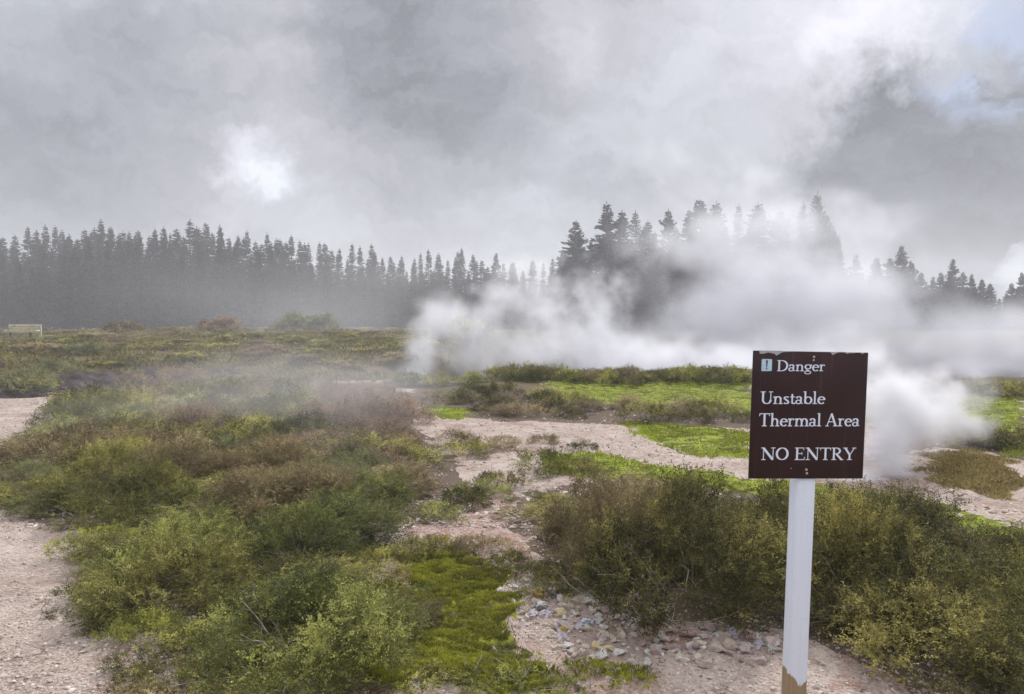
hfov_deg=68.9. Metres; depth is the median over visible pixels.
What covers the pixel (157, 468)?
shrub
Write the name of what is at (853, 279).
pine tree
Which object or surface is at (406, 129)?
sky
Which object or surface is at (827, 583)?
shrub
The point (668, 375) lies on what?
shrub
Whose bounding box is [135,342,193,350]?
scrub mound
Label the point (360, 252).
pine tree
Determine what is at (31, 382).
scrub mound
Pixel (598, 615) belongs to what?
stone
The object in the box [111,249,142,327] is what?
pine tree
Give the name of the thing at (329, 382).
shrub
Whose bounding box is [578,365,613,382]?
shrub
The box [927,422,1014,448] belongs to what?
shrub
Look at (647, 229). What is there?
pine tree
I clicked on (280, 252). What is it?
pine tree
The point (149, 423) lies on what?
shrub
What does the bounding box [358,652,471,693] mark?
creeping shrub
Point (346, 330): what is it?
scrub mound
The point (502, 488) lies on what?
creeping shrub
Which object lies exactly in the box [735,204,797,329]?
pine tree
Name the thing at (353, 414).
shrub
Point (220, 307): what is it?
pine tree
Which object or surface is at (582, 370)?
shrub
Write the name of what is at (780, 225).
pine tree
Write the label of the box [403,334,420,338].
scrub mound
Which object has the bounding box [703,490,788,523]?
shrub
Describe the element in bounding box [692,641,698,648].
stone
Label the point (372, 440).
shrub
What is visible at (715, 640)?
stone
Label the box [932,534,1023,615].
shrub
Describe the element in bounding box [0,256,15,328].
pine tree
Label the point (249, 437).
shrub
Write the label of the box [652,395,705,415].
shrub
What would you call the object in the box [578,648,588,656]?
rock
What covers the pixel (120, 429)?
shrub
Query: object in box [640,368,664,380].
shrub
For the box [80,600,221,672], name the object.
creeping shrub
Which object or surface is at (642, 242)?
pine tree
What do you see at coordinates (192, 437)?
shrub
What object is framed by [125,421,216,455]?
shrub
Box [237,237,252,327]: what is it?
pine tree
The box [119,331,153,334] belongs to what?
scrub mound
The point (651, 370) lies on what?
shrub
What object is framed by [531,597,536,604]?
stone
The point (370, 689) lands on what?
creeping shrub
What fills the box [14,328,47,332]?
scrub mound
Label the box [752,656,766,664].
stone
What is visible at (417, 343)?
scrub mound
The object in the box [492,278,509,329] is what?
pine tree
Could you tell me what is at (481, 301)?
pine tree
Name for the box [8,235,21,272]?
pine tree
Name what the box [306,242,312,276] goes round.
pine tree
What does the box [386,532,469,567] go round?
creeping shrub
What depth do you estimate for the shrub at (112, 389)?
12.13 m
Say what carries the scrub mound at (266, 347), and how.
on the ground at (40, 576)
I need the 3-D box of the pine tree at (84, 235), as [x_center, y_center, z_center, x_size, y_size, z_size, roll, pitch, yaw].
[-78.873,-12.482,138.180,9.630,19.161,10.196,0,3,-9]
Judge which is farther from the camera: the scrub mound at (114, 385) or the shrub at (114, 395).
the scrub mound at (114, 385)
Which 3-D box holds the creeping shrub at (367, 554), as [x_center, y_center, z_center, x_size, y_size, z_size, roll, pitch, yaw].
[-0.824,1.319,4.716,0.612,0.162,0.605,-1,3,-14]
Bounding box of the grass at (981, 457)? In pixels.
[905,446,1023,500]
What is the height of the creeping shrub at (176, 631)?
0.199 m
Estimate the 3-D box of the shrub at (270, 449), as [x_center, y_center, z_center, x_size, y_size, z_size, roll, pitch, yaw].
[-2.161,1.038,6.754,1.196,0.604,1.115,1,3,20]
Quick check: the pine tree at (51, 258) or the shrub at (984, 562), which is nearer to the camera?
the shrub at (984, 562)
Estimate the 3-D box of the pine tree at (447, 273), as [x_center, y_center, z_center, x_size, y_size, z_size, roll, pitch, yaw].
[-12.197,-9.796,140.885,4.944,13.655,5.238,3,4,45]
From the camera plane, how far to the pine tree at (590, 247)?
116.80 m
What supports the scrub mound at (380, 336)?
on the ground at (40, 576)
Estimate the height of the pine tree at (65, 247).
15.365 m
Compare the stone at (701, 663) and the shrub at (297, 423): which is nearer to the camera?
the stone at (701, 663)
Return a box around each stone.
[512,623,521,627]
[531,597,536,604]
[551,622,559,628]
[552,644,560,649]
[556,594,564,601]
[556,620,569,626]
[557,636,563,642]
[561,603,575,609]
[561,642,573,647]
[567,625,574,630]
[567,647,577,653]
[571,652,577,657]
[572,597,580,604]
[578,596,585,602]
[580,643,589,648]
[584,625,592,631]
[589,608,597,614]
[594,612,601,617]
[599,624,608,628]
[600,607,610,613]
[606,633,615,639]
[608,613,620,619]
[613,648,624,655]
[643,659,650,665]
[648,647,659,654]
[656,644,662,650]
[658,636,669,640]
[662,644,682,650]
[663,623,672,632]
[666,650,674,654]
[675,653,684,661]
[679,630,696,637]
[685,641,693,649]
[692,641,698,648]
[694,653,701,659]
[695,659,711,668]
[696,640,706,645]
[704,623,714,629]
[708,643,724,651]
[709,626,717,631]
[710,637,720,644]
[716,631,730,637]
[718,636,725,644]
[722,638,737,647]
[722,649,734,656]
[728,645,736,650]
[740,644,750,653]
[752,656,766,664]
[761,636,781,646]
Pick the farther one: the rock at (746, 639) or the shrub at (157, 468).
the shrub at (157, 468)
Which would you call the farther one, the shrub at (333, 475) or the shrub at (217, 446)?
the shrub at (217, 446)
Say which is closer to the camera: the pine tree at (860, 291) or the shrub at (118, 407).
the shrub at (118, 407)
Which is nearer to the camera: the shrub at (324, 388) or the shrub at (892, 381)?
the shrub at (324, 388)
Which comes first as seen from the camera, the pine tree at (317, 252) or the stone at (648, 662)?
the stone at (648, 662)
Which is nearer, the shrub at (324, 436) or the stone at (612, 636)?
the stone at (612, 636)
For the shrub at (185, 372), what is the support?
on the ground at (40, 576)
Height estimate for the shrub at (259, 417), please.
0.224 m
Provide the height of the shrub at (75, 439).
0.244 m
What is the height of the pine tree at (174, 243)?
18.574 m
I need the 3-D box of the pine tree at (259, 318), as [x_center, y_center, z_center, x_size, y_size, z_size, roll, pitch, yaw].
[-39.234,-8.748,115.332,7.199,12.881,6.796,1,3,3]
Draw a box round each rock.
[527,608,537,616]
[532,587,543,599]
[535,599,547,609]
[539,608,551,617]
[541,629,555,638]
[555,607,566,616]
[555,631,568,640]
[559,625,566,630]
[577,618,593,626]
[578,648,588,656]
[583,596,592,604]
[586,654,596,663]
[591,641,603,649]
[595,650,609,658]
[596,632,606,640]
[603,645,615,650]
[617,627,625,637]
[626,622,638,631]
[712,632,720,637]
[725,626,740,638]
[738,629,756,641]
[740,641,752,648]
[753,636,763,647]
[768,644,775,652]
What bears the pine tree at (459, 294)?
on the ground at (40, 576)
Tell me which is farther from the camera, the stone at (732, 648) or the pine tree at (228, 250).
the pine tree at (228, 250)
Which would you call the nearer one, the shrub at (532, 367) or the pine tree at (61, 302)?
the shrub at (532, 367)
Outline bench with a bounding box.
[3,324,41,336]
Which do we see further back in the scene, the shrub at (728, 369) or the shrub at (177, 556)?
the shrub at (728, 369)
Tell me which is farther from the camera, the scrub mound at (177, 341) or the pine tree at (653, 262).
the pine tree at (653, 262)
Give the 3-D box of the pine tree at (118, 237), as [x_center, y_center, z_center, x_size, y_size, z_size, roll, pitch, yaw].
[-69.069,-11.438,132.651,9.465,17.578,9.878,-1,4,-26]
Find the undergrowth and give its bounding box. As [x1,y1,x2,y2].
[0,327,493,382]
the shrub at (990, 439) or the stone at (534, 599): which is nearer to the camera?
the stone at (534, 599)
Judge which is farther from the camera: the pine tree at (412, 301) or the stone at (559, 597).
the pine tree at (412, 301)
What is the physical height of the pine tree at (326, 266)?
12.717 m
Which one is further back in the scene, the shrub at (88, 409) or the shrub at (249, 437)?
the shrub at (88, 409)
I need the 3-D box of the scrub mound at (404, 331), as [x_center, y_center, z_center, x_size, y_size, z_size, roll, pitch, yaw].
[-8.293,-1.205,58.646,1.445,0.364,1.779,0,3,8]
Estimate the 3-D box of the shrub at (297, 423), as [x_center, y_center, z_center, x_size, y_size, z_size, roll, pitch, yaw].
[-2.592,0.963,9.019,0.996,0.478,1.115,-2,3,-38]
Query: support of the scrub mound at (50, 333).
on the ground at (40, 576)
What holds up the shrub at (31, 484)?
on the ground at (40, 576)
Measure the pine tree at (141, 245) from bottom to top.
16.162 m
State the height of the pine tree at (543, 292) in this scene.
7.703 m
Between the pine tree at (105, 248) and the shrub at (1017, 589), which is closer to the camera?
the shrub at (1017, 589)
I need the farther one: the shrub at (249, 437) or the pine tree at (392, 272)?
the pine tree at (392, 272)
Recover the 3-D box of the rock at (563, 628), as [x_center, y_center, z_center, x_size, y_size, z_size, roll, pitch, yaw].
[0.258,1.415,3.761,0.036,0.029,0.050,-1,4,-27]
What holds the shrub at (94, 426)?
on the ground at (40, 576)
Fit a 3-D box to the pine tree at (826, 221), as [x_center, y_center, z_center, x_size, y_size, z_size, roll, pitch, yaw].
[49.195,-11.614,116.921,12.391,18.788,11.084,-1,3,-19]
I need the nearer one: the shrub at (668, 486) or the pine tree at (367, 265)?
the shrub at (668, 486)
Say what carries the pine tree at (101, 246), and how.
on the ground at (40, 576)
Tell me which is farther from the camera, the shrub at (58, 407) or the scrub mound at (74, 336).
the scrub mound at (74, 336)
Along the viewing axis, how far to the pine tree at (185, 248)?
130.42 m
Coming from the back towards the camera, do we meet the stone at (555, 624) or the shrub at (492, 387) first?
the shrub at (492, 387)
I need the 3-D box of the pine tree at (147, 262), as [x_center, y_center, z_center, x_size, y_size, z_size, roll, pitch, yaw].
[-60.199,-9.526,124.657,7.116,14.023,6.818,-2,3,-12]
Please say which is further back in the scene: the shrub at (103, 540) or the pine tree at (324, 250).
the pine tree at (324, 250)
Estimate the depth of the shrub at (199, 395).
12.43 m
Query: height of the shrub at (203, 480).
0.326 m
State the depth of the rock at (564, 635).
3.69 m
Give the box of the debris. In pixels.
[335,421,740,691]
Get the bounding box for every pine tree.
[0,238,10,272]
[0,239,10,327]
[0,250,15,328]
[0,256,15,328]
[0,292,10,326]
[1,244,27,297]
[1,259,42,325]
[5,250,21,315]
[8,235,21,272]
[18,253,30,290]
[21,228,33,271]
[25,231,47,273]
[25,247,49,328]
[26,237,51,326]
[26,243,63,327]
[30,238,58,326]
[41,226,52,327]
[46,248,57,329]
[47,227,59,328]
[47,238,82,329]
[47,250,82,329]
[48,246,102,329]
[48,252,63,329]
[49,243,67,328]
[50,231,64,276]
[58,238,73,328]
[71,239,83,329]
[71,240,104,328]
[76,241,102,328]
[79,229,87,327]
[79,236,95,276]
[82,232,97,327]
[83,228,100,327]
[88,240,128,325]
[91,246,108,329]
[92,235,104,327]
[95,219,107,264]
[95,225,115,328]
[98,240,132,327]
[104,240,115,304]
[106,227,117,279]
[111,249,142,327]
[113,233,123,270]
[113,243,157,328]
[114,240,147,327]
[119,231,126,249]
[123,230,134,271]
[129,238,141,329]
[131,236,155,324]
[133,230,153,327]
[140,248,170,326]
[145,230,168,326]
[145,236,152,263]
[149,243,191,325]
[150,230,158,266]
[153,226,177,327]
[153,234,179,326]
[169,247,192,326]
[170,229,188,277]
[171,257,193,326]
[175,236,200,327]
[176,219,196,284]
[179,253,213,324]
[184,243,207,327]
[185,230,211,314]
[188,226,198,284]
[197,247,246,327]
[198,241,232,314]
[200,222,214,264]
[202,247,214,294]
[204,232,217,294]
[212,245,245,314]
[214,231,224,266]
[215,224,226,260]
[223,247,250,323]
[226,242,235,293]
[228,242,249,327]
[236,237,242,274]
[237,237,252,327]
[237,250,276,327]
[241,255,259,327]
[242,232,254,287]
[247,242,258,327]
[249,262,275,326]
[252,244,274,317]
[263,242,282,299]
[263,245,281,324]
[264,235,272,271]
[267,238,281,289]
[267,267,286,327]
[269,240,290,303]
[275,241,291,305]
[277,260,304,321]
[278,260,299,317]
[286,234,296,271]
[295,242,305,278]
[295,255,306,314]
[296,267,320,327]
[297,243,317,328]
[300,263,319,314]
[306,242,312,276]
[314,242,323,283]
[315,244,334,297]
[316,256,325,312]
[316,256,342,324]
[316,273,341,326]
[317,265,343,325]
[326,250,343,291]
[331,249,350,293]
[332,256,343,327]
[339,258,351,316]
[344,243,357,292]
[347,263,374,327]
[354,259,380,327]
[356,246,365,279]
[365,244,379,324]
[371,251,380,320]
[376,258,386,316]
[377,269,397,328]
[381,263,403,328]
[385,257,395,287]
[395,260,408,297]
[400,257,405,288]
[400,281,422,328]
[403,270,409,328]
[406,273,419,327]
[407,259,419,328]
[408,265,419,303]
[413,273,432,328]
[416,269,429,326]
[417,249,433,303]
[417,253,425,292]
[423,271,446,326]
[425,267,447,327]
[427,252,448,303]
[427,272,435,327]
[439,271,445,301]
[439,274,453,321]
[444,259,450,297]
[445,279,463,318]
[449,258,467,313]
[450,251,463,298]
[450,273,466,314]
[457,247,467,300]
[460,274,477,322]
[463,270,475,315]
[464,257,482,297]
[464,290,474,324]
[471,260,481,315]
[474,281,490,324]
[476,270,491,328]
[478,261,486,287]
[478,273,498,329]
[483,268,493,291]
[485,253,506,310]
[488,275,514,329]
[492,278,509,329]
[498,264,508,326]
[504,263,517,328]
[505,262,525,329]
[506,273,523,329]
[516,276,528,329]
[518,271,527,328]
[518,284,541,329]
[523,287,540,328]
[526,262,539,329]
[527,261,544,314]
[531,250,585,330]
[532,222,607,330]
[534,286,546,328]
[537,262,546,290]
[540,258,555,329]
[542,240,618,331]
[545,273,563,330]
[546,262,587,330]
[584,259,597,329]
[585,231,634,330]
[585,240,595,329]
[586,202,641,329]
[590,211,656,331]
[596,241,653,329]
[612,222,666,329]
[613,210,655,327]
[626,232,677,329]
[628,227,657,329]
[641,225,701,331]
[647,208,696,329]
[658,197,767,330]
[666,224,718,329]
[668,201,756,330]
[678,211,698,289]
[680,219,759,330]
[686,226,731,327]
[718,233,753,329]
[730,205,752,270]
[731,217,785,330]
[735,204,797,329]
[750,235,806,330]
[764,209,825,329]
[775,219,835,329]
[778,224,874,331]
[786,203,817,323]
[789,190,855,329]
[809,213,858,321]
[810,231,864,331]
[820,267,842,329]
[834,239,853,324]
[845,254,874,320]
[846,272,885,330]
[854,275,888,330]
[866,256,901,330]
[871,261,897,329]
[875,259,917,330]
[879,245,934,330]
[882,262,943,330]
[916,273,948,329]
[922,271,967,329]
[925,277,944,329]
[929,259,972,329]
[951,272,988,329]
[965,275,983,328]
[971,284,1009,329]
[972,278,995,329]
[994,298,1006,329]
[998,282,1023,329]
[1009,273,1023,328]
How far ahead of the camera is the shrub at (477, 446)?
8.25 m
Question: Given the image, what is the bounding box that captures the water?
[520,345,1023,379]
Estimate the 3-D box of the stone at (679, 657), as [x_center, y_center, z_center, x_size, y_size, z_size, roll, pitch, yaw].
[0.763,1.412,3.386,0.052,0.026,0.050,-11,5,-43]
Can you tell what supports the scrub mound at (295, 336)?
on the ground at (40, 576)
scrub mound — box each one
[0,351,20,359]
[1,378,65,391]
[2,342,68,352]
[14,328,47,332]
[21,338,39,340]
[34,335,69,339]
[35,331,60,335]
[49,340,120,355]
[50,337,96,342]
[52,329,84,331]
[56,330,78,333]
[56,331,104,340]
[76,330,120,337]
[81,359,131,365]
[95,383,152,391]
[104,342,134,344]
[110,341,172,347]
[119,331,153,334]
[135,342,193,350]
[157,338,204,343]
[166,350,215,358]
[175,332,204,335]
[185,342,232,345]
[202,343,252,348]
[209,333,251,341]
[210,329,238,332]
[232,332,267,337]
[238,342,290,355]
[248,340,294,348]
[262,330,285,333]
[262,336,314,346]
[270,333,289,336]
[279,334,314,339]
[280,355,326,363]
[291,348,327,353]
[301,342,332,347]
[308,356,388,368]
[321,330,341,334]
[328,328,359,332]
[328,332,357,337]
[329,336,370,342]
[342,348,382,351]
[352,327,376,330]
[352,330,382,334]
[362,334,394,338]
[375,352,422,362]
[381,337,440,348]
[398,329,413,333]
[401,336,430,340]
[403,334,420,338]
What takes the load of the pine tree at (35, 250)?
on the ground at (40, 576)
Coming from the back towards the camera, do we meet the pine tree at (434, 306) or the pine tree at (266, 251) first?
the pine tree at (266, 251)
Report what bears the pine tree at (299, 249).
on the ground at (40, 576)
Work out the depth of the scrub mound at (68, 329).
64.42 m
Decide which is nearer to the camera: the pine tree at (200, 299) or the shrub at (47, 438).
the shrub at (47, 438)
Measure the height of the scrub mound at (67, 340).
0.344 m
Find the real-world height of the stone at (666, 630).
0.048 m
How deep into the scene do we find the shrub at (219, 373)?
26.77 m
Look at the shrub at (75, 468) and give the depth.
6.49 m
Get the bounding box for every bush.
[100,318,147,331]
[189,314,247,331]
[264,308,317,331]
[290,310,343,331]
[420,313,478,343]
[427,317,498,348]
[521,355,556,377]
[537,357,575,374]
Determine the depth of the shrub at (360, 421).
10.04 m
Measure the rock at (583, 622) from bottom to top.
0.072 m
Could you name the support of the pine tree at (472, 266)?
on the ground at (40, 576)
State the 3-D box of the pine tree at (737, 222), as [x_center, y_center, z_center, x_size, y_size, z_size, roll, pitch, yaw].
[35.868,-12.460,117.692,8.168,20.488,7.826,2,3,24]
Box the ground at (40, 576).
[0,326,1023,693]
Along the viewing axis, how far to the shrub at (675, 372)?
16.02 m
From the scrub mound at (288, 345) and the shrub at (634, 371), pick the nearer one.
the shrub at (634, 371)
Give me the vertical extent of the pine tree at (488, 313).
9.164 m
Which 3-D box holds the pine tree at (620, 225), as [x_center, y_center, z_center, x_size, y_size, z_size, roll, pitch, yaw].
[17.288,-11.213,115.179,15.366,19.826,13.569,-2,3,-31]
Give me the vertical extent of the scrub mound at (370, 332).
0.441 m
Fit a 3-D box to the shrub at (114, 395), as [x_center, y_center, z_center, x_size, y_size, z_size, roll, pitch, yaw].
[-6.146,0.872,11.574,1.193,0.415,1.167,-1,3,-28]
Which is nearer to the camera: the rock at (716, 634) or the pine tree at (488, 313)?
the rock at (716, 634)
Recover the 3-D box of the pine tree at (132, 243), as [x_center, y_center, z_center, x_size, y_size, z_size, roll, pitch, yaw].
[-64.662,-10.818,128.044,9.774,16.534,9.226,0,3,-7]
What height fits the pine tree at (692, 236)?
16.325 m
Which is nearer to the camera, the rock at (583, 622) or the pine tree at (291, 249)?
the rock at (583, 622)
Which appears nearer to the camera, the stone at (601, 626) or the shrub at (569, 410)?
the stone at (601, 626)
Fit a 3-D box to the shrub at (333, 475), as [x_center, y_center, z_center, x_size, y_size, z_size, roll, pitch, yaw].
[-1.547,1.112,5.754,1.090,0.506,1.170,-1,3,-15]
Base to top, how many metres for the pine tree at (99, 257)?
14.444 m
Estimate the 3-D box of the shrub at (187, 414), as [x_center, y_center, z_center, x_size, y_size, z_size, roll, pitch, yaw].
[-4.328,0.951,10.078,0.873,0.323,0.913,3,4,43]
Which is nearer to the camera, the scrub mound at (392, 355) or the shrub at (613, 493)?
the shrub at (613, 493)
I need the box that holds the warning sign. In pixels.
[748,350,867,693]
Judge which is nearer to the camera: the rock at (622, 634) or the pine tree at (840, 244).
the rock at (622, 634)
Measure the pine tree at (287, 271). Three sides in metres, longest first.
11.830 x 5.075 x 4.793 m
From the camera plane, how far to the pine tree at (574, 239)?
115.02 m
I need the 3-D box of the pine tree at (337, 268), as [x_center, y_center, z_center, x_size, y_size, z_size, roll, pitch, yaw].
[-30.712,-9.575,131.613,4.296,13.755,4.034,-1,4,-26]
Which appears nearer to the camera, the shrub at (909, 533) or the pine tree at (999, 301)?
the shrub at (909, 533)
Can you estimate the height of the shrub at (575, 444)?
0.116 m
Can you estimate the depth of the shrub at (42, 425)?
9.14 m
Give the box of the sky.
[0,0,1023,307]
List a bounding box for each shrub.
[0,363,63,395]
[0,414,82,445]
[0,432,81,453]
[0,438,76,465]
[0,444,40,468]
[0,456,56,477]
[0,456,70,498]
[0,465,42,485]
[0,468,105,512]
[0,471,158,532]
[1,417,117,464]
[22,390,118,428]
[22,411,110,435]
[27,441,90,470]
[31,356,84,375]
[39,380,114,415]
[39,571,179,620]
[40,434,169,509]
[40,437,134,475]
[40,517,146,562]
[47,430,95,448]
[56,504,251,582]
[58,450,205,535]
[61,417,127,437]
[62,524,285,639]
[64,561,139,582]
[67,403,119,416]
[69,595,179,640]
[70,414,127,432]
[72,497,260,606]
[76,390,151,406]
[76,428,175,482]
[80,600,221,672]
[81,383,131,402]
[81,422,180,461]
[82,398,131,417]
[87,383,167,414]
[87,398,163,420]
[87,411,174,446]
[87,436,219,499]
[87,647,264,693]
[92,668,267,693]
[93,422,167,463]
[95,474,257,536]
[98,616,250,693]
[101,477,207,516]
[107,407,175,424]
[112,371,156,387]
[113,395,172,407]
[114,379,177,399]
[118,419,181,431]
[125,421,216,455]
[127,404,181,420]
[128,390,177,407]
[140,361,209,383]
[140,384,164,398]
[145,400,238,435]
[147,395,186,408]
[147,422,234,452]
[151,413,200,439]
[154,442,253,501]
[157,467,273,515]
[158,558,446,693]
[160,407,221,425]
[160,554,307,616]
[167,392,241,422]
[168,378,216,398]
[171,425,252,451]
[176,386,216,403]
[179,455,331,533]
[180,391,229,409]
[181,440,236,473]
[182,451,250,481]
[184,408,290,448]
[185,558,412,679]
[185,665,311,693]
[187,436,261,475]
[189,370,238,381]
[192,546,388,631]
[198,499,323,551]
[202,405,274,424]
[203,376,237,387]
[208,378,267,404]
[208,420,250,432]
[209,401,267,421]
[211,373,265,396]
[212,427,319,486]
[213,392,248,401]
[219,463,332,512]
[220,437,319,470]
[223,392,289,414]
[225,417,297,446]
[229,397,295,419]
[230,392,263,407]
[232,492,371,574]
[239,488,420,557]
[240,414,284,426]
[243,389,289,402]
[243,656,374,693]
[247,457,379,523]
[250,381,324,417]
[252,425,322,436]
[254,404,301,418]
[260,378,312,396]
[260,437,347,469]
[263,379,314,395]
[266,407,339,444]
[271,397,335,418]
[272,454,380,498]
[273,393,315,407]
[273,428,328,447]
[274,414,332,430]
[276,477,415,547]
[280,576,437,661]
[287,394,380,427]
[290,419,382,450]
[293,370,338,387]
[294,439,326,452]
[296,439,397,484]
[302,395,386,430]
[305,400,375,430]
[306,375,365,400]
[308,431,393,461]
[311,378,347,387]
[314,435,414,479]
[317,675,393,693]
[319,381,391,402]
[324,399,366,419]
[327,465,425,515]
[334,412,396,428]
[336,540,430,578]
[343,424,418,446]
[353,456,449,501]
[354,378,395,400]
[356,378,401,400]
[356,388,439,424]
[356,393,409,422]
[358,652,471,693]
[358,680,392,692]
[361,581,463,642]
[363,410,427,434]
[368,415,426,447]
[369,379,406,396]
[369,395,406,411]
[372,437,437,463]
[375,439,447,471]
[377,626,435,649]
[378,569,413,587]
[386,369,429,386]
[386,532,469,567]
[407,498,480,523]
[416,388,447,400]
[418,532,471,549]
[418,605,451,628]
[420,371,451,387]
[427,425,484,450]
[428,387,479,404]
[433,438,498,460]
[434,481,495,509]
[437,475,519,502]
[444,651,574,693]
[446,532,515,561]
[450,676,507,693]
[452,379,494,399]
[452,614,512,639]
[455,370,483,384]
[462,394,520,411]
[471,542,548,580]
[473,466,531,488]
[474,404,509,415]
[476,380,528,397]
[480,363,517,380]
[481,598,521,611]
[482,433,527,451]
[490,485,589,534]
[493,360,546,382]
[496,370,526,381]
[499,400,557,417]
[499,558,572,587]
[502,395,525,402]
[502,443,574,479]
[502,684,544,693]
[509,372,543,381]
[514,574,585,601]
[518,387,578,409]
[518,558,621,606]
[520,370,552,379]
[521,458,706,589]
[521,671,595,693]
[524,362,563,380]
[525,432,562,444]
[527,475,670,568]
[528,385,562,397]
[528,387,571,400]
[530,507,596,546]
[542,366,567,380]
[544,452,607,475]
[545,404,590,419]
[546,363,577,380]
[549,370,588,382]
[549,389,591,405]
[560,453,786,653]
[563,367,596,381]
[566,438,599,450]
[568,397,612,410]
[570,368,602,382]
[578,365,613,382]
[578,476,776,596]
[583,464,734,529]
[594,368,628,385]
[602,367,627,380]
[604,392,652,411]
[607,362,652,384]
[612,399,681,423]
[619,366,655,380]
[628,370,662,384]
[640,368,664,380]
[648,502,860,626]
[649,367,676,378]
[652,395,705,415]
[654,492,742,575]
[656,366,695,382]
[659,366,708,380]
[662,362,715,382]
[676,406,721,424]
[685,364,716,381]
[691,394,745,414]
[692,367,746,383]
[697,366,722,380]
[697,495,827,596]
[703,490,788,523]
[713,362,750,380]
[714,367,751,383]
[721,365,751,382]
[724,409,750,422]
[732,477,932,591]
[750,476,1004,659]
[809,566,1023,693]
[813,502,886,578]
[815,476,999,561]
[825,534,1023,693]
[828,505,1018,602]
[869,375,920,392]
[890,377,940,393]
[913,513,1020,574]
[917,376,966,392]
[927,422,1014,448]
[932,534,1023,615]
[932,621,1023,693]
[937,376,990,394]
[937,419,1022,449]
[946,531,1023,652]
[953,382,1013,395]
[955,422,1023,451]
[970,379,1023,397]
[976,517,1023,584]
[977,377,1023,397]
[980,426,1023,449]
[998,382,1023,396]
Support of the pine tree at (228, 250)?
on the ground at (40, 576)
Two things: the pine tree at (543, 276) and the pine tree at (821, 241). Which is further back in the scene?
the pine tree at (543, 276)
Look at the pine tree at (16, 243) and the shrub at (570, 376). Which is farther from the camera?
the pine tree at (16, 243)
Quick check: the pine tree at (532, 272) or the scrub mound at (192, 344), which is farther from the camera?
the pine tree at (532, 272)
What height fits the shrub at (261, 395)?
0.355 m
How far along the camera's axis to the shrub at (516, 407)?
11.59 m
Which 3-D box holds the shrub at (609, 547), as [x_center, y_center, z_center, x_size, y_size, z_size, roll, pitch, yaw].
[0.896,0.960,3.965,1.212,0.820,1.371,2,3,36]
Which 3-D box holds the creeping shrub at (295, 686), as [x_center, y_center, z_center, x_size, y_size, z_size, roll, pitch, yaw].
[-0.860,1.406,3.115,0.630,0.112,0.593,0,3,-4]
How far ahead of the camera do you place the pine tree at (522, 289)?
123.65 m
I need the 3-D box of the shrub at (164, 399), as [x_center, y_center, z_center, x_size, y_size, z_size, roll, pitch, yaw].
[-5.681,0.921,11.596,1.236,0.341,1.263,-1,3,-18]
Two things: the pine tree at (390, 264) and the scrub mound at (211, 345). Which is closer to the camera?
the scrub mound at (211, 345)
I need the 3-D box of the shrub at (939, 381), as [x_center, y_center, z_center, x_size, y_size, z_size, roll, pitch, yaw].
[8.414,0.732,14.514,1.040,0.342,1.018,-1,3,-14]
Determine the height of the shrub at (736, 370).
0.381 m
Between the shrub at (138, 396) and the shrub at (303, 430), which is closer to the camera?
the shrub at (303, 430)
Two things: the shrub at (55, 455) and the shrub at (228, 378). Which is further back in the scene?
the shrub at (228, 378)
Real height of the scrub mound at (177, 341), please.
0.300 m
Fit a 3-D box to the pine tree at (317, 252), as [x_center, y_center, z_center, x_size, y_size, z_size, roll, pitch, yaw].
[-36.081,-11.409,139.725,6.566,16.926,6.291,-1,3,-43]
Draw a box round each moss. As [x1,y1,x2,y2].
[311,542,669,693]
[415,379,1023,536]
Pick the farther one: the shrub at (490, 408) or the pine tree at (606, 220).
the pine tree at (606, 220)
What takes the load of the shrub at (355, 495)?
on the ground at (40, 576)
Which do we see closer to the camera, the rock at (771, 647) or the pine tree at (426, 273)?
the rock at (771, 647)
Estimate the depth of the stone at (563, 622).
3.78 m
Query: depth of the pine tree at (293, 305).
116.79 m
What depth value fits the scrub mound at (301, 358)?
27.37 m
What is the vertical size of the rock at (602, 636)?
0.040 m
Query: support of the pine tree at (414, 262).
on the ground at (40, 576)
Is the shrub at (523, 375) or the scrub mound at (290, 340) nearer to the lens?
the shrub at (523, 375)
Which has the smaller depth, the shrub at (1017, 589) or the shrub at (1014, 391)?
the shrub at (1017, 589)
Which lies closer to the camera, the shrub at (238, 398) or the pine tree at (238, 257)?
the shrub at (238, 398)
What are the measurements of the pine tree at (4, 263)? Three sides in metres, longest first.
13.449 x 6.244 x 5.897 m
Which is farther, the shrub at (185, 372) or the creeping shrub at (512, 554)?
the shrub at (185, 372)
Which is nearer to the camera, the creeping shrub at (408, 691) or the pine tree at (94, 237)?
the creeping shrub at (408, 691)
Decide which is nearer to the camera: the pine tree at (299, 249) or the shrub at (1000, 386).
the shrub at (1000, 386)
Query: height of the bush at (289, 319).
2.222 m
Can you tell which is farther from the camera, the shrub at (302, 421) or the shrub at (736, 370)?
the shrub at (736, 370)
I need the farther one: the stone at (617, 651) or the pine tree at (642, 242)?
the pine tree at (642, 242)
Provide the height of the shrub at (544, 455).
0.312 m
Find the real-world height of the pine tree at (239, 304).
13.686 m
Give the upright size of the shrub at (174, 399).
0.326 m
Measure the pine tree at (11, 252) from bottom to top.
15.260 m
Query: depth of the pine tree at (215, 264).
120.77 m
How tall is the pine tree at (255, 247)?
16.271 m
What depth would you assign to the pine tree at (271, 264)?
132.08 m
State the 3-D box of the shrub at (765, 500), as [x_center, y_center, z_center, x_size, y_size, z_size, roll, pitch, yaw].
[1.763,1.071,4.299,1.239,0.742,1.154,-3,4,-43]
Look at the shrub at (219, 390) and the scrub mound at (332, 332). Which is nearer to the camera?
the shrub at (219, 390)
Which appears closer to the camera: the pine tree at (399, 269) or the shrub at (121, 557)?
the shrub at (121, 557)
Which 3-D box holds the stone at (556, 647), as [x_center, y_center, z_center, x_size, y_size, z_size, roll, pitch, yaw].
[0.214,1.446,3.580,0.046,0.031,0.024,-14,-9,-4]
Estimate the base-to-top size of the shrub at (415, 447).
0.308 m

